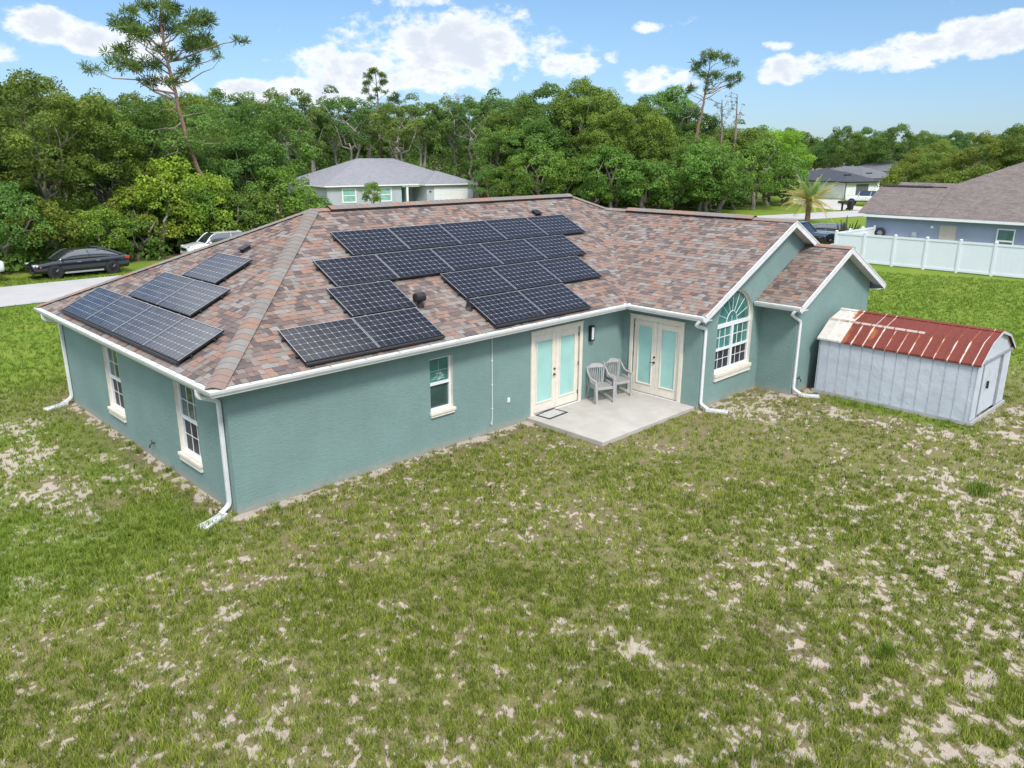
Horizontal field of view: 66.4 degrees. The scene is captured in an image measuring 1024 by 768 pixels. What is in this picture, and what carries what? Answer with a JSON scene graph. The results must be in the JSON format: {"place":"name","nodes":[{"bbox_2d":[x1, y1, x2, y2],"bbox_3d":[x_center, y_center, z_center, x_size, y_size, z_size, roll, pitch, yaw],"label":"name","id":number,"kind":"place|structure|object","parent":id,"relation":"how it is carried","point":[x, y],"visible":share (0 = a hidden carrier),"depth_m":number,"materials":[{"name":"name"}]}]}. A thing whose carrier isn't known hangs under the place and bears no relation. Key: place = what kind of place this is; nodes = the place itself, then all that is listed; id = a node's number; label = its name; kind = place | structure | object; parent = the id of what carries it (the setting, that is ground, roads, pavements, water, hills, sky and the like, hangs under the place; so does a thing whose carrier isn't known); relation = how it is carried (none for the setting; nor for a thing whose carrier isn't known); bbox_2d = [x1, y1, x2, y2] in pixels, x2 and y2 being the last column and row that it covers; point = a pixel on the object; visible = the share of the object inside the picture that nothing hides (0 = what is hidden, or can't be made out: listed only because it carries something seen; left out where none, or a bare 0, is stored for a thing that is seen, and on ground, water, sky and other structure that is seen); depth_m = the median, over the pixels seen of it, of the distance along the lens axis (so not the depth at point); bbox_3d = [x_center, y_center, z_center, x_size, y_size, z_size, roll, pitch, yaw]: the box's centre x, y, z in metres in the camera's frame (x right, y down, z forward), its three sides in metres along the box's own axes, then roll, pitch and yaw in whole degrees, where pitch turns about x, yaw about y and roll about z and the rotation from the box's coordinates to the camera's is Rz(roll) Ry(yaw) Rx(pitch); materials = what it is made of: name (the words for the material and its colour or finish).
{"place":"outdoors","nodes":[
{"label":"outdoors","id":0,"kind":"place"},
{"bbox_2d":[0,210,864,306],"bbox_3d":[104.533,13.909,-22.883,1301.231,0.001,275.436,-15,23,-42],"label":"road","id":1,"kind":"structure","parent":0,"point":[28,294],"depth_m":39.33,"materials":[{"name":"grey asphalt"}]},
{"bbox_2d":[0,159,1023,767],"bbox_3d":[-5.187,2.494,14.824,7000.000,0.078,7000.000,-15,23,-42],"label":"ground","id":2,"kind":"structure","parent":0,"point":[950,751],"depth_m":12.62,"materials":[{"name":"green plant"}]},
{"bbox_2d":[0,181,59,271],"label":"bush","id":3,"kind":"object","parent":2,"relation":"on","point":[6,199],"visible":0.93,"depth_m":43.52,"materials":[{"name":"green plant"}]},
{"bbox_2d":[0,73,72,199],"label":"broadleaf tree","id":4,"kind":"object","parent":2,"relation":"on","point":[46,82],"visible":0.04,"depth_m":59.55,"materials":[{"name":"green plant"}]},
{"bbox_2d":[3,196,96,256],"bbox_3d":[-26.933,-8.784,45.787,4.696,4.438,4.247,-10,19,-31],"label":"bush","id":5,"kind":"object","parent":2,"relation":"on","point":[56,212],"visible":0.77,"depth_m":44.92,"materials":[{"name":"green plant"}]},
{"bbox_2d":[0,66,103,254],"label":"broadleaf tree","id":6,"kind":"object","parent":2,"relation":"on","point":[8,92],"visible":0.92,"depth_m":46.72,"materials":[{"name":"green plant"}]},
{"bbox_2d":[25,246,129,278],"bbox_3d":[-24.122,-6.811,43.475,4.990,1.517,2.200,-15,23,-42],"label":"parked car","id":7,"kind":"object","parent":2,"relation":"on","point":[57,264],"visible":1,"depth_m":42.87,"materials":[{"name":"black paint"}]},
{"bbox_2d":[38,92,153,206],"bbox_3d":[-27.419,-13.783,51.776,7.588,10.394,6.437,4,17,12],"label":"broadleaf tree","id":8,"kind":"object","parent":2,"relation":"on","point":[122,150],"visible":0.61,"depth_m":50.23,"materials":[{"name":"green plant"}]},
{"bbox_2d":[59,205,132,248],"bbox_3d":[-24.758,-8.835,47.103,3.964,3.748,4.496,-3,17,-10],"label":"bush","id":9,"kind":"object","parent":2,"relation":"on","point":[108,215],"visible":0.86,"depth_m":46.39,"materials":[{"name":"green plant"}]},
{"bbox_2d":[95,209,163,259],"bbox_3d":[-23.952,-9.138,48.974,3.752,3.342,3.732,-11,20,-32],"label":"bush","id":10,"kind":"object","parent":2,"relation":"on","point":[149,240],"visible":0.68,"depth_m":48.60,"materials":[{"name":"green plant"}]},
{"bbox_2d":[72,95,204,197],"bbox_3d":[-25.430,-14.333,53.834,8.843,10.474,7.356,4,17,13],"label":"broadleaf tree","id":11,"kind":"object","parent":2,"relation":"on","point":[144,131],"visible":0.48,"depth_m":52.03,"materials":[{"name":"green plant"}]},
{"bbox_2d":[96,172,193,256],"bbox_3d":[-23.471,-10.869,50.978,5.415,5.659,5.988,8,18,24],"label":"bush","id":12,"kind":"object","parent":2,"relation":"on","point":[146,213],"visible":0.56,"depth_m":50.19,"materials":[{"name":"green plant"}]},
{"bbox_2d":[76,0,251,207],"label":"pine tree","id":13,"kind":"object","parent":2,"relation":"on","point":[139,31],"visible":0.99,"depth_m":50.48,"materials":[{"name":"green plant"}]},
{"bbox_2d":[113,153,232,251],"bbox_3d":[-22.584,-11.916,52.352,6.782,6.770,6.786,14,21,39],"label":"bush","id":14,"kind":"object","parent":2,"relation":"on","point":[165,169],"visible":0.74,"depth_m":50.57,"materials":[{"name":"green plant"}]},
{"bbox_2d":[145,174,222,236],"bbox_3d":[-22.143,-11.565,52.924,5.689,5.679,5.694,-15,22,-42],"label":"bush","id":15,"kind":"object","parent":2,"relation":"on","point":[203,196],"visible":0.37,"depth_m":51.72,"materials":[{"name":"green plant"}]},
{"bbox_2d":[130,130,244,237],"bbox_3d":[-23.487,-14.286,57.171,8.047,8.270,8.585,7,18,21],"label":"broadleaf tree","id":16,"kind":"object","parent":2,"relation":"on","point":[210,163],"visible":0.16,"depth_m":55.62,"materials":[{"name":"green plant"}]},
{"bbox_2d":[163,91,222,135],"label":"broadleaf tree","id":17,"kind":"object","parent":2,"relation":"on","point":[188,100],"visible":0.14,"depth_m":77.08,"materials":[{"name":"green plant"}]},
{"bbox_2d":[160,170,242,235],"bbox_3d":[-21.056,-11.592,53.304,5.500,5.747,6.082,-8,18,-26],"label":"bush","id":18,"kind":"object","parent":2,"relation":"on","point":[225,216],"visible":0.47,"depth_m":52.28,"materials":[{"name":"green plant"}]},
{"bbox_2d":[171,102,248,171],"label":"broadleaf tree","id":19,"kind":"object","parent":2,"relation":"on","point":[193,121],"visible":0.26,"depth_m":72.46,"materials":[{"name":"green plant"}]},
{"bbox_2d":[201,191,261,235],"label":"bush","id":20,"kind":"object","parent":2,"relation":"on","point":[235,199],"visible":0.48,"depth_m":53.44,"materials":[{"name":"green plant"}]},
{"bbox_2d":[193,129,297,208],"bbox_3d":[-20.111,-14.613,58.324,8.234,8.320,7.133,-7,18,-22],"label":"broadleaf tree","id":21,"kind":"object","parent":2,"relation":"on","point":[273,150],"visible":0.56,"depth_m":56.63,"materials":[{"name":"green plant"}]},
{"bbox_2d":[228,190,299,230],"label":"bush","id":22,"kind":"object","parent":2,"relation":"on","point":[270,201],"visible":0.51,"depth_m":54.28,"materials":[{"name":"green plant"}]},
{"bbox_2d":[218,98,321,183],"bbox_3d":[-19.174,-16.799,61.496,7.305,10.814,6.823,-13,21,-38],"label":"broadleaf tree","id":23,"kind":"object","parent":2,"relation":"on","point":[294,118],"visible":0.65,"depth_m":59.68,"materials":[{"name":"green plant"}]},
{"bbox_2d":[241,164,325,223],"bbox_3d":[-16.681,-13.073,57.536,6.020,6.009,6.024,-5,17,-16],"label":"bush","id":24,"kind":"object","parent":2,"relation":"on","point":[277,175],"visible":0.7,"depth_m":56.26,"materials":[{"name":"green plant"}]},
{"bbox_2d":[252,87,324,157],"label":"oak tree","id":25,"kind":"object","parent":2,"relation":"on","point":[285,99],"visible":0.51,"depth_m":104.04,"materials":[{"name":"green plant"}]},
{"bbox_2d":[277,105,338,171],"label":"oak tree","id":26,"kind":"object","parent":2,"relation":"on","point":[327,125],"visible":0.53,"depth_m":107.47,"materials":[{"name":"green plant"}]},
{"bbox_2d":[305,96,368,164],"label":"oak tree","id":27,"kind":"object","parent":2,"relation":"on","point":[335,141],"visible":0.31,"depth_m":112.04,"materials":[{"name":"green plant"}]},
{"bbox_2d":[314,85,384,159],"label":"oak tree","id":28,"kind":"object","parent":2,"relation":"on","point":[362,114],"visible":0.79,"depth_m":108.37,"materials":[{"name":"green plant"}]},
{"bbox_2d":[288,158,477,206],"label":"grey house","id":29,"kind":"structure","parent":2,"relation":"on","point":[396,180],"depth_m":101.62,"materials":[{"name":"paint"}]},
{"bbox_2d":[362,92,433,160],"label":"oak tree","id":30,"kind":"object","parent":2,"relation":"on","point":[396,132],"visible":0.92,"depth_m":107.00,"materials":[{"name":"green plant"}]},
{"bbox_2d":[398,101,446,167],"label":"oak tree","id":31,"kind":"object","parent":2,"relation":"on","point":[429,107],"visible":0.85,"depth_m":109.09,"materials":[{"name":"green plant"}]},
{"bbox_2d":[402,113,471,171],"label":"broadleaf tree","id":32,"kind":"object","parent":2,"relation":"on","point":[437,149],"visible":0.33,"depth_m":136.42,"materials":[{"name":"green plant"}]},
{"bbox_2d":[427,95,486,174],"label":"oak tree","id":33,"kind":"object","parent":2,"relation":"on","point":[445,103],"visible":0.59,"depth_m":112.15,"materials":[{"name":"green plant"}]},
{"bbox_2d":[33,193,885,514],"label":"house","id":34,"kind":"structure","parent":2,"relation":"on","point":[247,411],"depth_m":19.30,"materials":[{"name":"teal paint"}]},
{"bbox_2d":[61,287,124,321],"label":"solar panel","id":35,"kind":"object","parent":34,"relation":"attached to","point":[83,308],"visible":0.9,"depth_m":19.21,"materials":[{"name":"blue glass"}]},
{"bbox_2d":[105,347,126,422],"bbox_3d":[-9.450,-0.020,18.656,0.210,1.710,1.080,-15,23,-42],"label":"window","id":36,"kind":"structure","parent":34,"relation":"in","point":[112,360],"depth_m":18.84,"materials":[{"name":"white glass"}]},
{"bbox_2d":[84,296,152,333],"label":"solar panel","id":37,"kind":"object","parent":34,"relation":"attached to","point":[110,318],"visible":0.9,"depth_m":18.00,"materials":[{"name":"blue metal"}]},
{"bbox_2d":[110,306,184,348],"bbox_3d":[-7.826,-1.228,16.847,1.860,0.123,1.125,16,49,43],"label":"solar panel","id":38,"kind":"object","parent":34,"relation":"attached to","point":[144,327],"visible":0.91,"depth_m":16.78,"materials":[{"name":"black glass"}]},
{"bbox_2d":[128,272,193,304],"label":"solar panel","id":39,"kind":"object","parent":34,"relation":"on","point":[159,288],"visible":0.87,"depth_m":18.52,"materials":[{"name":"black glass"}]},
{"bbox_2d":[141,317,224,364],"bbox_3d":[-6.582,-0.866,15.635,1.860,0.123,1.125,16,49,43],"label":"solar panel","id":40,"kind":"object","parent":34,"relation":"attached to","point":[177,343],"visible":1,"depth_m":15.53,"materials":[{"name":"black glass"}]},
{"bbox_2d":[177,383,202,472],"bbox_3d":[-6.505,0.837,15.787,0.210,1.710,1.080,-15,23,-42],"label":"window","id":41,"kind":"structure","parent":34,"relation":"in","point":[189,425],"depth_m":15.95,"materials":[{"name":"white glass"}]},
{"bbox_2d":[157,280,230,316],"bbox_3d":[-7.060,-1.896,17.369,1.860,0.123,1.061,16,49,43],"label":"solar panel","id":42,"kind":"object","parent":34,"relation":"on","point":[194,297],"visible":1,"depth_m":17.26,"materials":[{"name":"black glass"}]},
{"bbox_2d":[182,252,252,283],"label":"solar panel","id":43,"kind":"object","parent":34,"relation":"on","point":[217,267],"visible":1,"depth_m":18.38,"materials":[{"name":"black glass"}]},
{"bbox_2d":[278,318,380,366],"bbox_3d":[-3.646,-0.846,15.662,1.790,0.123,1.155,-15,48,-42],"label":"solar panel","id":44,"kind":"object","parent":34,"relation":"attached to","point":[320,343],"visible":1,"depth_m":15.58,"materials":[{"name":"black glass"}]},
{"bbox_2d":[313,254,398,286],"bbox_3d":[-3.618,-2.621,18.174,1.790,0.123,1.091,-15,48,-42],"label":"solar panel","id":45,"kind":"object","parent":34,"relation":"on","point":[352,270],"visible":0.98,"depth_m":18.10,"materials":[{"name":"black glass"}]},
{"bbox_2d":[330,228,409,255],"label":"solar panel","id":46,"kind":"object","parent":34,"relation":"on","point":[367,241],"visible":0.98,"depth_m":19.41,"materials":[{"name":"black glass"}]},
{"bbox_2d":[326,280,415,317],"bbox_3d":[-3.125,-1.891,17.420,1.790,0.123,1.091,-15,48,-42],"label":"solar panel","id":47,"kind":"object","parent":34,"relation":"on","point":[357,300],"visible":1,"depth_m":17.34,"materials":[{"name":"black glass"}]},
{"bbox_2d":[352,307,444,350],"bbox_3d":[-2.430,-1.183,16.810,1.790,0.123,1.155,-15,48,-42],"label":"solar panel","id":48,"kind":"object","parent":34,"relation":"attached to","point":[384,331],"visible":1,"depth_m":16.74,"materials":[{"name":"black glass"}]},
{"bbox_2d":[375,248,453,278],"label":"solar panel","id":49,"kind":"object","parent":34,"relation":"on","point":[412,263],"visible":1,"depth_m":19.25,"materials":[{"name":"black glass"}]},
{"bbox_2d":[388,224,460,249],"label":"solar panel","id":50,"kind":"object","parent":34,"relation":"on","point":[427,236],"visible":0.98,"depth_m":20.58,"materials":[{"name":"black glass"}]},
{"bbox_2d":[430,355,455,418],"bbox_3d":[-1.621,0.044,17.803,0.740,1.370,0.210,-15,23,-42],"label":"window","id":51,"kind":"structure","parent":34,"relation":"in","point":[440,382],"depth_m":17.89,"materials":[{"name":"white glass"}]},
{"bbox_2d":[430,243,502,271],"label":"solar panel","id":52,"kind":"object","parent":34,"relation":"on","point":[466,257],"visible":0.98,"depth_m":20.40,"materials":[{"name":"black glass"}]},
{"bbox_2d":[439,220,506,244],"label":"solar panel","id":53,"kind":"object","parent":34,"relation":"on","point":[472,232],"visible":0.98,"depth_m":21.73,"materials":[{"name":"black glass"}]},
{"bbox_2d":[440,267,516,298],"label":"solar panel","id":54,"kind":"object","parent":34,"relation":"on","point":[473,283],"visible":0.99,"depth_m":19.48,"materials":[{"name":"black glass"}]},
{"bbox_2d":[470,291,546,327],"bbox_3d":[-0.123,-1.812,18.974,1.790,0.123,1.155,-15,48,-42],"label":"solar panel","id":55,"kind":"object","parent":34,"relation":"attached to","point":[505,309],"visible":0.94,"depth_m":18.89,"materials":[{"name":"black glass"}]},
{"bbox_2d":[479,239,546,264],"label":"solar panel","id":56,"kind":"object","parent":34,"relation":"on","point":[509,252],"visible":0.98,"depth_m":21.55,"materials":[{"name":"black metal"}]},
{"bbox_2d":[484,217,547,239],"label":"solar panel","id":57,"kind":"object","parent":34,"relation":"on","point":[516,228],"visible":0.98,"depth_m":22.88,"materials":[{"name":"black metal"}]},
{"bbox_2d":[491,261,561,290],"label":"solar panel","id":58,"kind":"object","parent":34,"relation":"on","point":[526,275],"visible":0.99,"depth_m":20.64,"materials":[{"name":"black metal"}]},
{"bbox_2d":[518,283,590,317],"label":"solar panel","id":59,"kind":"object","parent":34,"relation":"attached to","point":[554,300],"visible":1,"depth_m":20.05,"materials":[{"name":"black glass"}]},
{"bbox_2d":[524,235,586,259],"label":"solar panel","id":60,"kind":"object","parent":34,"relation":"on","point":[554,246],"visible":0.98,"depth_m":22.70,"materials":[{"name":"black glass"}]},
{"bbox_2d":[526,214,585,235],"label":"solar panel","id":61,"kind":"object","parent":34,"relation":"on","point":[555,224],"visible":0.97,"depth_m":24.03,"materials":[{"name":"black glass"}]},
{"bbox_2d":[530,320,583,415],"bbox_3d":[1.155,-0.405,20.488,2.010,2.290,0.140,-15,23,-42],"label":"french door","id":62,"kind":"structure","parent":34,"relation":"in","point":[554,361],"depth_m":20.48,"materials":[{"name":"white wood"}]},
{"bbox_2d":[536,256,601,282],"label":"solar panel","id":63,"kind":"object","parent":34,"relation":"on","point":[569,269],"visible":0.99,"depth_m":21.79,"materials":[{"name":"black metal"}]},
{"bbox_2d":[627,313,685,402],"bbox_3d":[3.958,-0.712,21.553,0.140,2.290,1.800,-15,23,-42],"label":"french door","id":64,"kind":"structure","parent":34,"relation":"in","point":[657,356],"depth_m":21.54,"materials":[{"name":"white wood"}]},
{"bbox_2d":[713,290,750,381],"bbox_3d":[6.102,-1.398,21.546,1.900,2.410,0.220,-15,23,-42],"label":"window","id":65,"kind":"structure","parent":34,"relation":"in","point":[734,319],"depth_m":21.66,"materials":[{"name":"white glass"}]},
{"bbox_2d":[0,154,939,273],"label":"undergrowth","id":66,"kind":"object","parent":2,"relation":"on","point":[19,260],"visible":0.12,"depth_m":62.88,"materials":[{"name":"green plant"}]},
{"bbox_2d":[443,87,516,197],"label":"oak tree","id":67,"kind":"object","parent":2,"relation":"on","point":[460,117],"visible":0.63,"depth_m":109.72,"materials":[{"name":"green plant"}]},
{"bbox_2d":[471,105,526,167],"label":"broadleaf tree","id":68,"kind":"object","parent":2,"relation":"on","point":[506,118],"visible":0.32,"depth_m":102.95,"materials":[{"name":"green plant"}]},
{"bbox_2d":[469,124,542,196],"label":"broadleaf tree","id":69,"kind":"object","parent":2,"relation":"on","point":[486,147],"visible":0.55,"depth_m":99.20,"materials":[{"name":"green plant"}]},
{"bbox_2d":[507,139,569,194],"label":"bush","id":70,"kind":"object","parent":2,"relation":"on","point":[544,149],"visible":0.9,"depth_m":93.79,"materials":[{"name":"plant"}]},
{"bbox_2d":[505,113,573,180],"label":"broadleaf tree","id":71,"kind":"object","parent":2,"relation":"on","point":[537,127],"visible":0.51,"depth_m":96.80,"materials":[{"name":"green plant"}]},
{"bbox_2d":[511,81,580,181],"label":"broadleaf tree","id":72,"kind":"object","parent":2,"relation":"on","point":[530,103],"visible":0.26,"depth_m":101.32,"materials":[{"name":"green plant"}]},
{"bbox_2d":[543,75,622,199],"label":"broadleaf tree","id":73,"kind":"object","parent":2,"relation":"on","point":[564,112],"visible":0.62,"depth_m":97.44,"materials":[{"name":"green plant"}]},
{"bbox_2d":[559,147,617,204],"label":"bush","id":74,"kind":"object","parent":2,"relation":"on","point":[574,168],"visible":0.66,"depth_m":91.70,"materials":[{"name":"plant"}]},
{"bbox_2d":[578,141,638,207],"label":"bush","id":75,"kind":"object","parent":2,"relation":"on","point":[594,160],"visible":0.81,"depth_m":90.09,"materials":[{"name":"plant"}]},
{"bbox_2d":[579,97,657,207],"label":"broadleaf tree","id":76,"kind":"object","parent":2,"relation":"on","point":[637,139],"visible":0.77,"depth_m":92.16,"materials":[{"name":"green plant"}]},
{"bbox_2d":[616,158,671,207],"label":"bush","id":77,"kind":"object","parent":2,"relation":"on","point":[637,175],"visible":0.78,"depth_m":88.31,"materials":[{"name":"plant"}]},
{"bbox_2d":[613,101,680,206],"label":"broadleaf tree","id":78,"kind":"object","parent":2,"relation":"on","point":[661,123],"visible":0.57,"depth_m":92.63,"materials":[{"name":"green plant"}]},
{"bbox_2d":[626,158,682,208],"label":"bush","id":79,"kind":"object","parent":2,"relation":"on","point":[642,183],"visible":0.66,"depth_m":87.83,"materials":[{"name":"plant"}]},
{"bbox_2d":[638,84,704,141],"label":"broadleaf tree","id":80,"kind":"object","parent":2,"relation":"on","point":[677,108],"visible":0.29,"depth_m":103.61,"materials":[{"name":"green plant"}]},
{"bbox_2d":[662,105,723,144],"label":"broadleaf tree","id":81,"kind":"object","parent":2,"relation":"on","point":[712,123],"visible":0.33,"depth_m":100.68,"materials":[{"name":"green plant"}]},
{"bbox_2d":[664,141,743,211],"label":"tree","id":82,"kind":"object","parent":2,"relation":"on","point":[700,152],"visible":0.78,"depth_m":86.69,"materials":[{"name":"plant"}]},
{"bbox_2d":[679,48,746,206],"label":"pine","id":83,"kind":"object","parent":2,"relation":"on","point":[713,55],"visible":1,"depth_m":95.16,"materials":[{"name":"green plant"}]},
{"bbox_2d":[683,148,752,212],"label":"broadleaf tree","id":84,"kind":"object","parent":2,"relation":"on","point":[735,191],"visible":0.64,"depth_m":86.95,"materials":[{"name":"green plant"}]},
{"bbox_2d":[730,136,800,209],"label":"tree","id":85,"kind":"object","parent":2,"relation":"on","point":[764,149],"visible":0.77,"depth_m":93.00,"materials":[{"name":"plant"}]},
{"bbox_2d":[751,124,816,201],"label":"broadleaf tree","id":86,"kind":"object","parent":2,"relation":"on","point":[789,136],"visible":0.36,"depth_m":105.85,"materials":[{"name":"green plant"}]},
{"bbox_2d":[780,174,840,221],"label":"palm tree","id":87,"kind":"object","parent":2,"relation":"on","point":[808,194],"visible":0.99,"depth_m":76.62,"materials":[{"name":"green plant"}]},
{"bbox_2d":[772,168,879,199],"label":"white house","id":88,"kind":"structure","parent":2,"relation":"on","point":[847,183],"depth_m":117.39,"materials":[{"name":"paint"}]},
{"bbox_2d":[825,125,867,165],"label":"broadleaf tree","id":89,"kind":"object","parent":2,"relation":"on","point":[852,136],"visible":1,"depth_m":146.64,"materials":[{"name":"green plant"}]},
{"bbox_2d":[867,123,922,163],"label":"broadleaf tree","id":90,"kind":"object","parent":2,"relation":"on","point":[883,151],"visible":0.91,"depth_m":142.91,"materials":[{"name":"green plant"}]},
{"bbox_2d":[811,308,1015,425],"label":"garden shed","id":91,"kind":"structure","parent":2,"relation":"on","point":[956,373],"depth_m":20.79,"materials":[{"name":"grey metal"}]},
{"bbox_2d":[977,356,1000,413],"bbox_3d":[12.417,0.025,20.388,1.520,1.430,0.081,-15,22,-42],"label":"door","id":92,"kind":"structure","parent":91,"relation":"in","point":[991,369],"depth_m":20.49,"materials":[{"name":"grey metal"}]},
{"bbox_2d":[834,225,1023,277],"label":"vinyl fence","id":93,"kind":"object","parent":2,"relation":"on","point":[961,255],"visible":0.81,"depth_m":45.66,"materials":[{"name":"white plastic"}]},
{"bbox_2d":[906,148,973,182],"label":"broadleaf tree","id":94,"kind":"object","parent":2,"relation":"on","point":[922,166],"visible":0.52,"depth_m":100.19,"materials":[{"name":"green plant"}]},
{"bbox_2d":[858,162,1023,245],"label":"lavender house","id":95,"kind":"structure","parent":2,"relation":"on","point":[987,208],"depth_m":50.96,"materials":[{"name":"paint"}]},
{"bbox_2d":[953,130,1023,178],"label":"broadleaf tree","id":96,"kind":"object","parent":2,"relation":"on","point":[989,144],"visible":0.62,"depth_m":92.40,"materials":[{"name":"green plant"}]},
{"bbox_2d":[993,123,1023,167],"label":"broadleaf tree","id":97,"kind":"object","parent":2,"relation":"on","point":[1016,137],"visible":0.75,"depth_m":90.30,"materials":[{"name":"green plant"}]},
{"bbox_2d":[0,0,1023,143],"label":"sky","id":98,"kind":"structure","parent":0,"point":[815,67],"materials":[{"name":"blue"}]},
{"bbox_2d":[527,387,693,445],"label":"patio","id":99,"kind":"structure","parent":0,"point":[604,421],"depth_m":20.12,"materials":[{"name":"concrete"}]},
{"bbox_2d":[586,363,615,404],"bbox_3d":[2.392,-0.021,21.334,0.673,0.960,0.734,-6,18,-21],"label":"plastic chair","id":100,"kind":"object","parent":99,"relation":"on","point":[599,385],"visible":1,"depth_m":21.32,"materials":[{"name":"white plastic"}]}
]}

